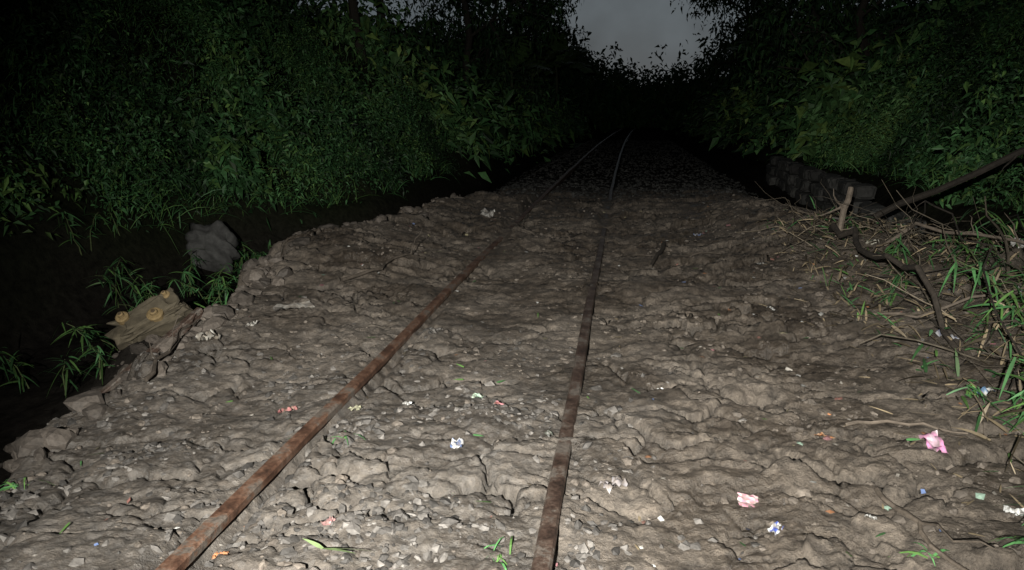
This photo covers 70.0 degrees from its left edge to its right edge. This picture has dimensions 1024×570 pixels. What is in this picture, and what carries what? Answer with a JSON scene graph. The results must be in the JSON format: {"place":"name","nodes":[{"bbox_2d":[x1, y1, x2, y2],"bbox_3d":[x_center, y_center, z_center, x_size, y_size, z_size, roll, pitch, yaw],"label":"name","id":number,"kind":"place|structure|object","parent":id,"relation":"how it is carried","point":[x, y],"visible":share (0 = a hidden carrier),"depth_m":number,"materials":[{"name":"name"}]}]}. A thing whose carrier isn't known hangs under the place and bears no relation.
{"place":"outdoors","nodes":[
{"label":"outdoors","id":0,"kind":"place"},
{"bbox_2d":[0,0,1023,569],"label":"ground","id":1,"kind":"structure","parent":0,"point":[44,284],"depth_m":3.90,"materials":[{"name":"brown soil"}]},
{"bbox_2d":[0,477,49,490],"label":"grass clump","id":2,"kind":"object","parent":1,"relation":"on","point":[10,486],"visible":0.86,"depth_m":2.72,"materials":[{"name":"green plant"}]},
{"bbox_2d":[0,321,115,394],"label":"bamboo shrub","id":3,"kind":"object","parent":1,"relation":"on","point":[98,351],"visible":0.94,"depth_m":4.92,"materials":[{"name":"green plant"}]},
{"bbox_2d":[47,201,208,311],"bbox_3d":[-3.814,-0.260,7.276,1.105,1.060,1.630,2,13,8],"label":"bamboo shrub","id":4,"kind":"object","parent":1,"relation":"on","point":[138,292],"visible":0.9,"depth_m":6.96,"materials":[{"name":"green plant"}]},
{"bbox_2d":[65,292,228,357],"bbox_3d":[-2.766,0.305,6.084,1.187,0.551,1.339,-1,13,-5],"label":"bamboo shrub","id":5,"kind":"object","parent":1,"relation":"on","point":[102,339],"visible":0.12,"depth_m":5.63,"materials":[{"name":"green plant"}]},
{"bbox_2d":[104,287,192,349],"bbox_3d":[-2.493,0.235,5.024,0.561,0.407,0.308,-8,15,-30],"label":"broken sleeper","id":6,"kind":"object","parent":1,"relation":"on","point":[157,315],"visible":0.88,"depth_m":4.94,"materials":[{"name":"wood"}]},
{"bbox_2d":[99,307,202,392],"bbox_3d":[-2.209,0.561,4.161,0.088,0.646,1.174,7,15,29],"label":"broken rail piece","id":7,"kind":"object","parent":1,"relation":"on","point":[190,319],"visible":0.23,"depth_m":4.36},
{"bbox_2d":[104,263,238,313],"bbox_3d":[-2.944,0.145,6.613,0.902,0.568,1.580,2,13,8],"label":"bamboo shrub","id":8,"kind":"object","parent":1,"relation":"on","point":[215,289],"visible":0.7,"depth_m":6.82,"materials":[{"name":"green plant"}]},
{"bbox_2d":[144,310,198,381],"bbox_3d":[-1.839,0.258,3.983,0.121,0.261,0.826,0,13,-1],"label":"fallen branch","id":9,"kind":"object","parent":1,"relation":"on","point":[150,375],"visible":1,"depth_m":3.88,"materials":[{"name":"brown wood"}]},
{"bbox_2d":[194,329,220,340],"bbox_3d":[-1.742,0.287,4.182,0.131,0.068,0.087,2,13,8],"label":"foam scrap","id":10,"kind":"object","parent":1,"relation":"on","point":[202,336],"visible":1,"depth_m":4.17,"materials":[{"name":"plastic"}]},
{"bbox_2d":[185,220,240,274],"bbox_3d":[-3.578,-0.441,8.784,0.657,0.702,0.583,2,13,8],"label":"boulder","id":11,"kind":"object","parent":1,"relation":"on","point":[218,240],"visible":0.89,"depth_m":8.59,"materials":[{"name":"stone"}]},
{"bbox_2d":[211,551,227,559],"bbox_3d":[-0.878,0.814,2.197,0.044,0.018,0.031,0,13,-2],"label":"plastic wrapper","id":12,"kind":"object","parent":1,"relation":"on","point":[216,554],"visible":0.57,"depth_m":2.20,"materials":[{"name":"orange plastic"}]},
{"bbox_2d":[246,320,256,325],"bbox_3d":[-1.597,0.240,4.462,0.072,0.047,0.059,5,14,22],"label":"foam scrap","id":13,"kind":"object","parent":1,"relation":"on","point":[253,323],"visible":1,"depth_m":4.45,"materials":[{"name":"plastic"}]},
{"bbox_2d":[233,241,271,275],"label":"bamboo shrub","id":14,"kind":"object","parent":1,"relation":"on","point":[258,255],"visible":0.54,"depth_m":8.91,"materials":[{"name":"green plant"}]},
{"bbox_2d":[277,406,296,412],"bbox_3d":[-1.040,0.575,3.371,0.062,0.037,0.089,10,16,36],"label":"plastic wrapper","id":15,"kind":"object","parent":1,"relation":"on","point":[288,408],"visible":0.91,"depth_m":3.37,"materials":[{"name":"plastic"}]},
{"bbox_2d":[273,301,314,310],"bbox_3d":[-1.460,0.154,4.886,0.273,0.066,0.107,-8,15,-31],"label":"plastic bag","id":16,"kind":"object","parent":1,"relation":"on","point":[276,307],"visible":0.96,"depth_m":4.88,"materials":[{"name":"white plastic"}]},
{"bbox_2d":[0,0,595,248],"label":"bank vegetation","id":17,"kind":"object","parent":1,"relation":"on","point":[474,118],"visible":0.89,"depth_m":11.80,"materials":[{"name":"green plant"}]},
{"bbox_2d":[320,516,334,525],"bbox_3d":[-0.591,0.759,2.347,0.027,0.015,0.045,9,16,34],"label":"plastic wrapper","id":18,"kind":"object","parent":1,"relation":"on","point":[328,521],"visible":1,"depth_m":2.34,"materials":[{"name":"pink plastic"}]},
{"bbox_2d":[332,430,362,443],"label":"grass clump","id":19,"kind":"object","parent":1,"relation":"on","point":[345,436],"visible":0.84,"depth_m":2.95,"materials":[{"name":"green plant"}]},
{"bbox_2d":[348,405,362,410],"bbox_3d":[-0.701,0.551,3.272,0.036,0.024,0.070,7,15,28],"label":"plastic wrapper","id":20,"kind":"object","parent":1,"relation":"on","point":[356,407],"visible":1,"depth_m":3.27,"materials":[{"name":"beige plastic"}]},
{"bbox_2d":[296,0,455,61],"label":"tree","id":21,"kind":"object","parent":1,"relation":"on","point":[353,10],"visible":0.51,"depth_m":18.88,"materials":[{"name":"green plant"}]},
{"bbox_2d":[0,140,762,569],"bbox_3d":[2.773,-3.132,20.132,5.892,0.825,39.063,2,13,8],"label":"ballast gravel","id":22,"kind":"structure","parent":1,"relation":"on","point":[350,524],"depth_m":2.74,"materials":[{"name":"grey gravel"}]},
{"bbox_2d":[472,393,482,397],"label":"plastic wrapper","id":23,"kind":"object","parent":22,"relation":"on","point":[478,395],"visible":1,"depth_m":3.49,"materials":[{"name":"white plastic"}]},
{"bbox_2d":[341,230,424,281],"bbox_3d":[-1.015,-0.256,5.958,0.100,0.285,0.990,8,15,30],"label":"fallen branch","id":24,"kind":"object","parent":1,"relation":"on","point":[368,271],"visible":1,"depth_m":5.84,"materials":[{"name":"brown wood"}]},
{"bbox_2d":[332,0,461,69],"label":"tree","id":25,"kind":"object","parent":1,"relation":"on","point":[427,24],"visible":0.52,"depth_m":23.65,"materials":[{"name":"green plant"}]},
{"bbox_2d":[450,437,462,448],"bbox_3d":[-0.220,0.634,2.915,0.048,0.029,0.080,0,13,2],"label":"plastic wrapper","id":26,"kind":"object","parent":1,"relation":"on","point":[457,444],"visible":1,"depth_m":2.91,"materials":[{"name":"white plastic"}]},
{"bbox_2d":[477,208,494,217],"bbox_3d":[-0.325,-0.890,9.138,0.200,0.120,0.408,2,13,8],"label":"paper scrap","id":27,"kind":"object","parent":1,"relation":"on","point":[485,211],"visible":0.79,"depth_m":9.13,"materials":[{"name":"paper"}]},
{"bbox_2d":[391,0,581,127],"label":"tree","id":28,"kind":"object","parent":1,"relation":"on","point":[478,20],"visible":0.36,"depth_m":34.63,"materials":[{"name":"green plant"}]},
{"bbox_2d":[409,0,570,103],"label":"tree","id":29,"kind":"object","parent":1,"relation":"on","point":[469,34],"visible":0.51,"depth_m":28.21,"materials":[{"name":"green plant"}]},
{"bbox_2d":[484,536,512,569],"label":"grass clump","id":30,"kind":"object","parent":1,"relation":"on","point":[503,564],"visible":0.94,"depth_m":2.26,"materials":[{"name":"green plant"}]},
{"bbox_2d":[425,0,573,76],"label":"tree","id":31,"kind":"object","parent":1,"relation":"on","point":[512,28],"visible":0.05,"depth_m":55.02,"materials":[{"name":"green plant"}]},
{"bbox_2d":[0,193,1023,569],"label":"mud clods","id":32,"kind":"object","parent":1,"relation":"on","point":[90,405],"visible":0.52,"depth_m":3.43,"materials":[{"name":"soil"}]},
{"bbox_2d":[476,36,554,105],"bbox_3d":[-0.247,-8.781,32.271,2.670,4.038,4.158,-12,18,-41],"label":"banana plant","id":33,"kind":"object","parent":1,"relation":"on","point":[522,50],"visible":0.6,"depth_m":31.59,"materials":[{"name":"green plant"}]},
{"bbox_2d":[32,201,1008,566],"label":"litter scraps","id":34,"kind":"object","parent":1,"relation":"on","point":[978,495],"visible":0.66,"depth_m":3.32,"materials":[{"name":"plastic"}]},
{"bbox_2d":[461,0,580,67],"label":"tree","id":35,"kind":"object","parent":1,"relation":"on","point":[531,31],"visible":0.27,"depth_m":43.55,"materials":[{"name":"green plant"}]},
{"bbox_2d":[53,223,1004,556],"bbox_3d":[0.486,0.242,4.310,4.685,0.798,5.572,2,13,8],"label":"debris","id":36,"kind":"object","parent":1,"relation":"on","point":[834,227],"depth_m":3.97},
{"bbox_2d":[505,49,565,108],"bbox_3d":[1.009,-9.877,37.264,3.899,4.128,3.351,11,17,39],"label":"banana plant","id":37,"kind":"object","parent":1,"relation":"on","point":[548,58],"visible":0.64,"depth_m":36.53,"materials":[{"name":"green plant"}]},
{"bbox_2d":[543,430,552,436],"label":"plastic wrapper","id":38,"kind":"object","parent":1,"relation":"on","point":[548,433],"visible":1,"depth_m":3.01,"materials":[{"name":"grey plastic"}]},
{"bbox_2d":[539,27,593,107],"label":"banana plant","id":39,"kind":"object","parent":1,"relation":"on","point":[553,42],"visible":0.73,"depth_m":44.56,"materials":[{"name":"green plant"}]},
{"bbox_2d":[598,475,627,493],"bbox_3d":[0.367,0.724,2.658,0.090,0.045,0.074,-7,15,-26],"label":"plastic wrapper","id":40,"kind":"object","parent":1,"relation":"on","point":[618,481],"visible":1,"depth_m":2.65,"materials":[{"name":"white plastic"}]},
{"bbox_2d":[390,0,928,132],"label":"distant trees","id":41,"kind":"object","parent":1,"relation":"on","point":[622,100],"visible":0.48,"depth_m":71.78,"materials":[{"name":"black plant"}]},
{"bbox_2d":[636,252,721,256],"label":"fallen branch","id":42,"kind":"object","parent":1,"relation":"on","point":[641,254],"visible":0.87,"depth_m":6.71,"materials":[{"name":"brown wood"}]},
{"bbox_2d":[670,0,801,96],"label":"tree","id":43,"kind":"object","parent":1,"relation":"on","point":[751,15],"visible":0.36,"depth_m":43.69,"materials":[{"name":"green plant"}]},
{"bbox_2d":[687,0,805,66],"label":"tree","id":44,"kind":"object","parent":1,"relation":"on","point":[744,9],"visible":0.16,"depth_m":54.05,"materials":[{"name":"green plant"}]},
{"bbox_2d":[737,492,757,506],"bbox_3d":[0.825,0.756,2.552,0.075,0.038,0.059,2,13,8],"label":"plastic bag","id":45,"kind":"object","parent":1,"relation":"on","point":[745,500],"visible":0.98,"depth_m":2.56,"materials":[{"name":"pink plastic"}]},
{"bbox_2d":[767,521,783,534],"bbox_3d":[0.860,0.793,2.379,0.076,0.022,0.031,-13,18,-43],"label":"plastic sachet","id":46,"kind":"object","parent":1,"relation":"on","point":[774,527],"visible":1,"depth_m":2.38,"materials":[{"name":"white plastic"}]},
{"bbox_2d":[724,0,883,99],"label":"tree","id":47,"kind":"object","parent":1,"relation":"on","point":[757,56],"visible":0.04,"depth_m":34.28,"materials":[{"name":"green plant"}]},
{"bbox_2d":[815,432,834,437],"bbox_3d":[1.277,0.620,2.981,0.082,0.033,0.038,2,13,8],"label":"plastic wrapper","id":48,"kind":"object","parent":1,"relation":"on","point":[820,434],"visible":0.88,"depth_m":2.98,"materials":[{"name":"orange plastic"}]},
{"bbox_2d":[728,0,928,95],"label":"tree","id":49,"kind":"object","parent":1,"relation":"on","point":[817,15],"visible":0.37,"depth_m":28.18,"materials":[{"name":"green plant"}]},
{"bbox_2d":[818,187,853,238],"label":"fallen branch","id":50,"kind":"object","parent":1,"relation":"on","point":[843,207],"visible":0.76,"depth_m":6.29,"materials":[{"name":"brown wood"}]},
{"bbox_2d":[766,156,925,243],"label":"retaining wall","id":51,"kind":"structure","parent":1,"relation":"on","point":[792,179],"depth_m":11.52,"materials":[{"name":"stone"}]},
{"bbox_2d":[676,0,1023,241],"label":"bank vegetation","id":52,"kind":"object","parent":1,"relation":"on","point":[923,105],"visible":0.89,"depth_m":14.64,"materials":[{"name":"green plant"}]},
{"bbox_2d":[728,0,971,121],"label":"tree","id":53,"kind":"object","parent":1,"relation":"on","point":[863,10],"visible":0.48,"depth_m":20.00,"materials":[{"name":"green plant"}]},
{"bbox_2d":[863,239,878,244],"bbox_3d":[2.905,-0.350,5.908,0.107,0.049,0.093,-5,14,-19],"label":"plastic wrapper","id":54,"kind":"object","parent":1,"relation":"on","point":[867,242],"visible":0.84,"depth_m":5.89,"materials":[{"name":"white plastic"}]},
{"bbox_2d":[865,514,876,519],"bbox_3d":[1.161,0.748,2.364,0.033,0.023,0.028,2,13,8],"label":"paper scrap","id":55,"kind":"object","parent":1,"relation":"on","point":[873,517],"visible":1,"depth_m":2.36,"materials":[{"name":"paper"}]},
{"bbox_2d":[721,179,1023,536],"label":"plant debris","id":56,"kind":"object","parent":1,"relation":"on","point":[918,237],"visible":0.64,"depth_m":4.49,"materials":[{"name":"brown plant"}]},
{"bbox_2d":[845,419,967,438],"bbox_3d":[1.520,0.564,2.845,0.430,0.131,0.231,9,16,32],"label":"fallen branch","id":57,"kind":"object","parent":1,"relation":"on","point":[891,421],"visible":1,"depth_m":2.91,"materials":[{"name":"brown wood"}]},
{"bbox_2d":[889,542,948,566],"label":"grass clump","id":58,"kind":"object","parent":1,"relation":"on","point":[920,554],"visible":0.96,"depth_m":2.19,"materials":[{"name":"green plant"}]},
{"bbox_2d":[918,430,946,452],"bbox_3d":[1.614,0.606,2.790,0.070,0.070,0.116,0,13,-1],"label":"plastic bag","id":59,"kind":"object","parent":1,"relation":"on","point":[934,441],"visible":0.98,"depth_m":2.79,"materials":[{"name":"pink plastic"}]},
{"bbox_2d":[874,487,996,569],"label":"fallen branch","id":60,"kind":"object","parent":1,"relation":"on","point":[890,504],"visible":1,"depth_m":2.24,"materials":[{"name":"brown wood"}]},
{"bbox_2d":[861,262,1023,277],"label":"twig","id":61,"kind":"object","parent":1,"relation":"on","point":[937,270],"visible":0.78,"depth_m":4.70,"materials":[{"name":"brown wood"}]},
{"bbox_2d":[864,147,1023,221],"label":"fallen branch","id":62,"kind":"object","parent":1,"relation":"on","point":[1012,156],"visible":0.94,"depth_m":6.14,"materials":[{"name":"brown wood"}]},
{"bbox_2d":[867,286,1023,321],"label":"fallen branch","id":63,"kind":"object","parent":1,"relation":"on","point":[952,304],"visible":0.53,"depth_m":4.19,"materials":[{"name":"brown wood"}]},
{"bbox_2d":[870,199,1023,305],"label":"bamboo shrub","id":64,"kind":"object","parent":1,"relation":"on","point":[897,278],"visible":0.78,"depth_m":4.74,"materials":[{"name":"green plant"}]},
{"bbox_2d":[935,329,959,340],"bbox_3d":[2.339,0.270,3.929,0.069,0.058,0.115,-5,14,-19],"label":"plastic bag","id":65,"kind":"object","parent":1,"relation":"on","point":[938,333],"visible":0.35,"depth_m":3.95,"materials":[{"name":"white plastic"}]},
{"bbox_2d":[883,214,1023,245],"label":"fallen branch","id":66,"kind":"object","parent":1,"relation":"on","point":[907,229],"visible":0.96,"depth_m":5.01,"materials":[{"name":"brown wood"}]},
{"bbox_2d":[908,200,1022,358],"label":"fallen branch","id":67,"kind":"object","parent":1,"relation":"on","point":[996,313],"visible":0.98,"depth_m":3.88,"materials":[{"name":"brown wood"}]},
{"bbox_2d":[964,381,991,405],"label":"grass clump","id":68,"kind":"object","parent":1,"relation":"on","point":[969,392],"visible":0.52,"depth_m":3.21,"materials":[{"name":"green plant"}]},
{"bbox_2d":[938,257,1023,333],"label":"bamboo shrub","id":69,"kind":"object","parent":1,"relation":"on","point":[979,274],"visible":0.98,"depth_m":3.76,"materials":[{"name":"green plant"}]},
{"bbox_2d":[972,386,994,394],"bbox_3d":[2.075,0.465,3.214,0.080,0.045,0.066,2,13,8],"label":"plastic bag","id":70,"kind":"object","parent":1,"relation":"on","point":[985,390],"visible":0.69,"depth_m":3.20,"materials":[{"name":"white plastic"}]},
{"bbox_2d":[972,218,1023,255],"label":"bamboo shrub","id":71,"kind":"object","parent":1,"relation":"on","point":[988,241],"visible":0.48,"depth_m":4.84,"materials":[{"name":"green plant"}]},
{"bbox_2d":[992,536,1023,546],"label":"grass clump","id":72,"kind":"object","parent":1,"relation":"on","point":[1018,541],"visible":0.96,"depth_m":2.12,"materials":[{"name":"green plant"}]},
{"bbox_2d":[992,403,1023,434],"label":"bamboo shrub","id":73,"kind":"object","parent":1,"relation":"on","point":[1013,414],"visible":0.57,"depth_m":2.91,"materials":[{"name":"green plant"}]},
{"bbox_2d":[998,354,1023,431],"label":"bamboo shrub","id":74,"kind":"object","parent":1,"relation":"on","point":[1009,370],"visible":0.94,"depth_m":2.76,"materials":[{"name":"green plant"}]},
{"bbox_2d":[1003,505,1023,516],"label":"paper scrap","id":75,"kind":"object","parent":1,"relation":"on","point":[1018,511],"visible":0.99,"depth_m":2.36,"materials":[{"name":"paper"}]},
{"bbox_2d":[1009,214,1023,230],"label":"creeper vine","id":76,"kind":"object","parent":1,"relation":"on","point":[1017,215],"visible":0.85,"depth_m":4.67,"materials":[{"name":"brown plant"}]},
{"bbox_2d":[1010,237,1023,247],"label":"paper scrap","id":77,"kind":"object","parent":1,"relation":"on","point":[1014,244],"visible":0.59,"depth_m":4.72,"materials":[{"name":"paper"}]},
{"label":"railway sleepers","id":78,"kind":"object","parent":1,"relation":"on","visible":0},
{"bbox_2d":[155,125,629,569],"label":"railway rail","id":79,"kind":"object","parent":78,"relation":"on","point":[186,553],"visible":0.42,"depth_m":2.97,"materials":[{"name":"brown metal"}]},
{"bbox_2d":[531,127,636,569],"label":"railway rail","id":80,"kind":"object","parent":78,"relation":"on","point":[544,553],"visible":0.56,"depth_m":2.93,"materials":[{"name":"brown metal"}]},
{"bbox_2d":[292,0,930,86],"label":"sky","id":81,"kind":"structure","parent":0,"point":[637,26],"materials":[{"name":"grey"}]},
{"bbox_2d":[649,242,665,267],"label":"fallen branch","id":82,"kind":"object","parent":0,"point":[661,250],"visible":1,"depth_m":6.70,"materials":[{"name":"brown wood"}]}
]}

